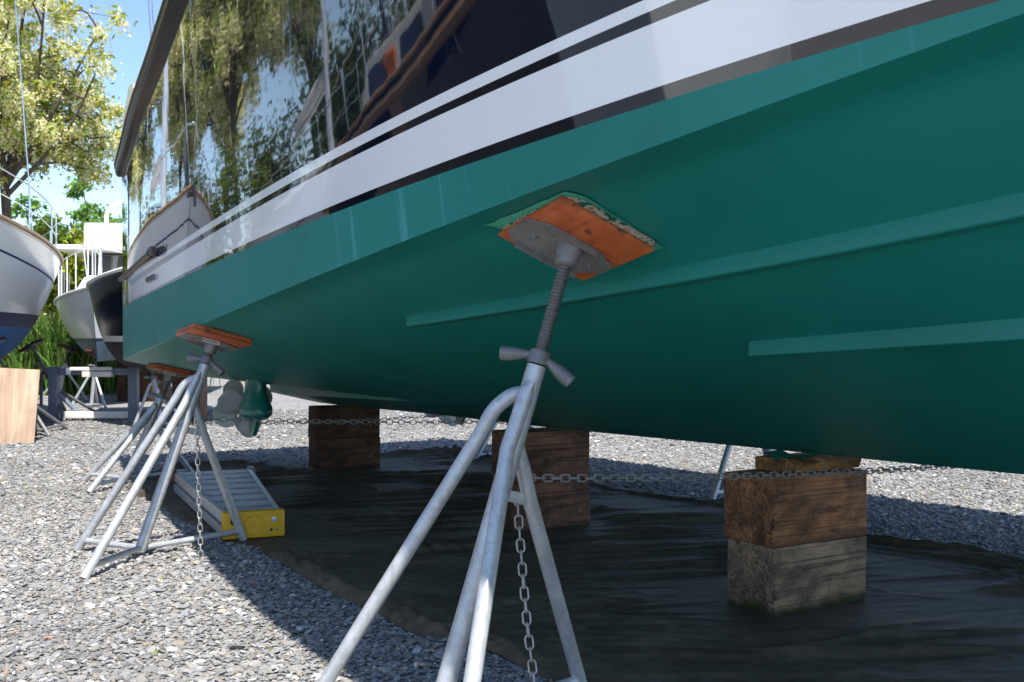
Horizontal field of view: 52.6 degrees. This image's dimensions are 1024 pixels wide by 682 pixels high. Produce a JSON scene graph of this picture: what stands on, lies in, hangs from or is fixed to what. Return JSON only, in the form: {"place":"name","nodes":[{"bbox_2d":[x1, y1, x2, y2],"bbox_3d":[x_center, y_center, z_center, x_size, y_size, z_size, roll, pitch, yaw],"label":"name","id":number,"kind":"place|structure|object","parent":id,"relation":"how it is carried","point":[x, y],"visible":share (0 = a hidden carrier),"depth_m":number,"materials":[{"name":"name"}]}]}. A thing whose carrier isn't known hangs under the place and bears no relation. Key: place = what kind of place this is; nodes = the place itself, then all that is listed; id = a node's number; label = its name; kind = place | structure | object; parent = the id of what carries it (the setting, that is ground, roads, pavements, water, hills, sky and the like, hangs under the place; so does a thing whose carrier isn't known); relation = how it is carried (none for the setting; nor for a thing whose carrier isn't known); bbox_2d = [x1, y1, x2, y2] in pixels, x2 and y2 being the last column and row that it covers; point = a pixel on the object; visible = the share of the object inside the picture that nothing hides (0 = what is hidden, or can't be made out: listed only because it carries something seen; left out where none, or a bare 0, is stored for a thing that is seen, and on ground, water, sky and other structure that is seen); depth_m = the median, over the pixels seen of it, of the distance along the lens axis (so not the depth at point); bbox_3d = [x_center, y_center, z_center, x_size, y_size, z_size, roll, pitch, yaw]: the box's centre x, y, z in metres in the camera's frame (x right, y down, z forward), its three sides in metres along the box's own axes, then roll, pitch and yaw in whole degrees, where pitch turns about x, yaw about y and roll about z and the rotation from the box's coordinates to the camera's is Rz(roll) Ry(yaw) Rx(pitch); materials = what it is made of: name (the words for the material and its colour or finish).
{"place":"outdoors","nodes":[
{"label":"outdoors","id":0,"kind":"place"},
{"bbox_2d":[0,0,161,233],"label":"sky","id":1,"kind":"structure","parent":0,"point":[131,51],"materials":[{"name":"blue"}]},
{"bbox_2d":[0,377,1023,681],"bbox_3d":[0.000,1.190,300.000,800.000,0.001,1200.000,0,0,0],"label":"ground","id":2,"kind":"structure","parent":0,"point":[278,401],"depth_m":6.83,"materials":[{"name":"grey gravel"}]},
{"bbox_2d":[0,368,39,444],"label":"plywood sheet","id":3,"kind":"object","parent":2,"relation":"on","point":[19,388],"visible":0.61,"depth_m":12.11,"materials":[{"name":"beige wood"}]},
{"bbox_2d":[0,336,67,436],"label":"boat stand","id":4,"kind":"object","parent":2,"relation":"on","point":[44,428],"visible":0.31,"depth_m":13.26,"materials":[{"name":"metal"}]},
{"bbox_2d":[0,0,63,357],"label":"sailboat","id":5,"kind":"object","parent":4,"relation":"on","point":[31,262],"visible":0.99,"depth_m":13.46,"materials":[{"name":"white paint"}]},
{"bbox_2d":[35,414,36,436],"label":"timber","id":6,"kind":"object","parent":2,"relation":"on","point":[36,427],"visible":0.12,"depth_m":12.81,"materials":[{"name":"brown wood"}]},
{"bbox_2d":[0,2,84,171],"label":"locust tree","id":7,"kind":"object","parent":2,"relation":"on","point":[11,22],"visible":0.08,"depth_m":31.26,"materials":[{"name":"green plant"}]},
{"bbox_2d":[20,213,84,324],"bbox_3d":[-13.305,-1.332,31.985,5.669,5.163,3.988,0,0,0],"label":"bush","id":8,"kind":"object","parent":2,"relation":"on","point":[64,236],"visible":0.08,"depth_m":31.42,"materials":[{"name":"green plant"}]},
{"bbox_2d":[18,339,95,420],"bbox_3d":[-6.968,0.578,15.855,0.906,1.238,1.178,0,0,5],"label":"boat stand","id":9,"kind":"object","parent":2,"relation":"on","point":[32,348],"visible":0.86,"depth_m":15.74,"materials":[{"name":"metal"}]},
{"bbox_2d":[0,307,116,395],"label":"reed clump","id":10,"kind":"object","parent":2,"relation":"on","point":[52,334],"visible":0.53,"depth_m":22.83,"materials":[{"name":"green plant"}]},
{"bbox_2d":[40,277,80,321],"bbox_3d":[-15.709,-1.071,33.679,5.923,4.638,5.272,0,0,0],"label":"bush","id":11,"kind":"object","parent":2,"relation":"on","point":[44,308],"visible":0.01,"depth_m":32.25,"materials":[{"name":"green plant"}]},
{"bbox_2d":[38,343,87,399],"bbox_3d":[-9.036,0.622,20.514,1.062,1.148,0.603,0,0,3],"label":"boat stand","id":12,"kind":"object","parent":2,"relation":"on","point":[67,347],"visible":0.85,"depth_m":20.59,"materials":[{"name":"metal"}]},
{"bbox_2d":[10,176,121,231],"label":"tree","id":13,"kind":"object","parent":2,"relation":"on","point":[89,210],"visible":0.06,"depth_m":52.04,"materials":[{"name":"green plant"}]},
{"bbox_2d":[0,0,138,218],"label":"locust tree","id":14,"kind":"object","parent":2,"relation":"on","point":[47,81],"visible":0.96,"depth_m":29.99,"materials":[{"name":"green plant"}]},
{"bbox_2d":[49,216,113,361],"bbox_3d":[-13.329,-1.486,35.041,6.472,5.415,5.032,0,0,-12],"label":"bush","id":15,"kind":"object","parent":2,"relation":"on","point":[77,227],"depth_m":34.15,"materials":[{"name":"green plant"}]},
{"bbox_2d":[72,349,106,407],"bbox_3d":[-7.489,0.671,18.717,0.703,1.047,0.867,0,0,2],"label":"boat stand","id":16,"kind":"object","parent":2,"relation":"on","point":[91,352],"visible":0.7,"depth_m":18.57,"materials":[{"name":"metal"}]},
{"bbox_2d":[53,200,121,361],"bbox_3d":[-8.006,-1.600,22.092,3.076,3.940,8.495,0,0,-10],"label":"motor boat","id":17,"kind":"object","parent":16,"relation":"on","point":[75,310],"visible":0.35,"depth_m":19.73,"materials":[{"name":"white paint"}]},
{"bbox_2d":[43,366,138,420],"bbox_3d":[-6.210,0.783,15.396,1.400,0.806,0.237,0,0,0],"label":"steel trestle","id":18,"kind":"object","parent":2,"relation":"on","point":[55,395],"visible":0.92,"depth_m":15.34,"materials":[{"name":"blue paint"}]},
{"bbox_2d":[82,364,195,493],"bbox_3d":[-3.074,0.693,8.624,0.992,1.006,0.804,0,0,-31],"label":"boat stand","id":19,"kind":"object","parent":2,"relation":"on","point":[149,418],"visible":0.91,"depth_m":8.69,"materials":[{"name":"metal"}]},
{"bbox_2d":[155,414,444,424],"bbox_3d":[-1.549,0.715,9.581,3.412,0.081,0.031,0,0,-31],"label":"chain","id":20,"kind":"object","parent":19,"relation":"hanging from","point":[336,422],"visible":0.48,"depth_m":9.62,"materials":[{"name":"grey metal"}]},
{"bbox_2d":[117,361,170,401],"bbox_3d":[-7.300,0.790,20.600,0.900,0.800,0.500,0,0,0],"label":"timber","id":21,"kind":"object","parent":2,"relation":"on","point":[122,388],"visible":0.38,"depth_m":20.35,"materials":[{"name":"brown wood"}]},
{"bbox_2d":[133,370,191,424],"bbox_3d":[-4.886,0.697,14.241,0.602,0.998,1.062,0,0,5],"label":"boat stand","id":22,"kind":"object","parent":2,"relation":"on","point":[153,383],"visible":0.48,"depth_m":14.22,"materials":[{"name":"metal"}]},
{"bbox_2d":[85,225,147,367],"bbox_3d":[-5.202,-0.570,15.338,2.076,1.959,5.219,0,0,-20],"label":"launch","id":23,"kind":"object","parent":22,"relation":"on","point":[105,289],"visible":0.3,"depth_m":14.29,"materials":[{"name":"black paint"}]},
{"bbox_2d":[73,324,251,578],"bbox_3d":[-1.903,0.549,5.718,1.016,1.290,0.821,0,0,-31],"label":"boat stand","id":24,"kind":"object","parent":2,"relation":"on","point":[211,341],"visible":0.99,"depth_m":5.83,"materials":[{"name":"metal"}]},
{"bbox_2d":[194,418,203,557],"bbox_3d":[-1.721,0.810,5.702,0.030,0.772,0.075,0,0,-42],"label":"chain","id":25,"kind":"object","parent":24,"relation":"hanging from","point":[199,484],"visible":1,"depth_m":5.71,"materials":[{"name":"grey metal"}]},
{"bbox_2d":[205,416,506,424],"bbox_3d":[0.033,0.500,7.010,4.145,0.127,0.031,0,0,-29],"label":"chain","id":26,"kind":"object","parent":24,"relation":"hanging from","point":[325,421],"visible":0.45,"depth_m":6.41,"materials":[{"name":"grey metal"}]},
{"bbox_2d":[111,360,241,389],"bbox_3d":[-10.418,0.668,25.534,7.806,1.044,2.644,0,0,-9],"label":"reed clump","id":27,"kind":"object","parent":2,"relation":"on","point":[112,363],"depth_m":25.15,"materials":[{"name":"green plant"}]},
{"bbox_2d":[172,376,206,421],"bbox_3d":[-4.750,0.780,15.300,0.400,0.820,0.400,0,0,0],"label":"timber","id":28,"kind":"object","parent":2,"relation":"on","point":[202,400],"visible":0.11,"depth_m":15.14,"materials":[{"name":"brown wood"}]},
{"bbox_2d":[317,196,654,681],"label":"boat stand","id":29,"kind":"object","parent":2,"relation":"on","point":[567,237],"visible":0.99,"depth_m":3.14,"materials":[{"name":"metal"}]},
{"bbox_2d":[513,491,537,681],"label":"chain","id":30,"kind":"object","parent":29,"relation":"hanging from","point":[522,576],"visible":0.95,"depth_m":3.19,"materials":[{"name":"grey metal"}]},
{"bbox_2d":[114,0,1023,473],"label":"motor yacht","id":31,"kind":"object","parent":29,"relation":"on","point":[820,202],"visible":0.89,"depth_m":3.41,"materials":[{"name":"teal paint"}]},
{"bbox_2d":[532,465,954,481],"bbox_3d":[1.677,0.490,4.335,3.878,0.135,0.028,0,0,-32],"label":"chain","id":32,"kind":"object","parent":29,"relation":"hanging from","point":[687,477],"visible":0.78,"depth_m":3.78,"materials":[{"name":"grey metal"}]},
{"bbox_2d":[474,422,534,458],"bbox_3d":[-0.054,0.693,10.590,0.993,1.007,0.804,0,0,-31],"label":"boat stand","id":33,"kind":"object","parent":2,"relation":"on","point":[480,451],"visible":0.01,"depth_m":10.26,"materials":[{"name":"metal"}]},
{"bbox_2d":[126,444,1023,681],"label":"ground cloth","id":34,"kind":"object","parent":2,"relation":"on","point":[642,575],"visible":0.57,"depth_m":4.96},
{"bbox_2d":[170,466,284,539],"bbox_3d":[-1.977,1.095,7.260,0.650,0.160,2.345,0,0,-22],"label":"step ladder","id":35,"kind":"object","parent":34,"relation":"on","point":[261,513],"visible":0.91,"depth_m":6.81,"materials":[{"name":"metal"}]},
{"bbox_2d":[308,436,379,469],"bbox_3d":[-1.578,1.043,9.762,0.604,0.290,0.313,0,0,-31],"label":"timber","id":36,"kind":"object","parent":34,"relation":"on","point":[328,454],"visible":0.86,"depth_m":9.62,"materials":[{"name":"brown wood"}]},
{"bbox_2d":[308,405,379,439],"bbox_3d":[-1.583,0.755,9.762,0.604,0.296,0.312,0,0,-31],"label":"timber","id":37,"kind":"object","parent":36,"relation":"on","point":[324,430],"visible":0.74,"depth_m":9.62,"materials":[{"name":"brown wood"}]},
{"bbox_2d":[492,478,588,531],"bbox_3d":[0.187,1.037,6.679,0.566,0.306,0.305,0,0,-31],"label":"timber","id":38,"kind":"object","parent":34,"relation":"on","point":[562,504],"visible":0.57,"depth_m":6.57,"materials":[{"name":"brown wood"}]},
{"bbox_2d":[492,427,589,483],"bbox_3d":[0.186,0.726,6.673,0.564,0.317,0.302,0,0,-30],"label":"timber","id":39,"kind":"object","parent":38,"relation":"on","point":[555,451],"visible":0.56,"depth_m":6.58,"materials":[{"name":"brown wood"}]},
{"bbox_2d":[727,535,865,616],"bbox_3d":[1.294,1.038,4.710,0.584,0.308,0.302,0,0,-31],"label":"timber","id":40,"kind":"object","parent":34,"relation":"on","point":[782,581],"visible":0.85,"depth_m":4.57,"materials":[{"name":"grey wood"}]},
{"bbox_2d":[724,468,865,547],"bbox_3d":[1.289,0.734,4.711,0.596,0.304,0.313,0,0,-32],"label":"timber","id":41,"kind":"object","parent":40,"relation":"on","point":[778,511],"visible":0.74,"depth_m":4.56,"materials":[{"name":"brown wood"}]},
{"bbox_2d":[755,452,861,472],"bbox_3d":[1.362,0.550,4.760,0.450,0.065,0.225,0,0,-31],"label":"wedge","id":42,"kind":"object","parent":41,"relation":"on","point":[819,462],"visible":0.72,"depth_m":4.66,"materials":[{"name":"brown wood"}]},
{"bbox_2d":[757,450,817,460],"bbox_3d":[1.219,0.512,4.619,0.100,0.036,0.300,0,0,-31],"label":"packing sheet","id":43,"kind":"object","parent":42,"relation":"on","point":[777,454],"visible":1,"depth_m":4.64,"materials":[{"name":"green plastic"}]},
{"bbox_2d":[709,445,772,499],"bbox_3d":[1.886,0.551,8.118,1.244,1.284,0.822,0,0,-31],"label":"boat stand","id":44,"kind":"object","parent":2,"relation":"on","point":[716,491],"visible":0.04,"depth_m":7.73,"materials":[{"name":"metal"}]}
]}

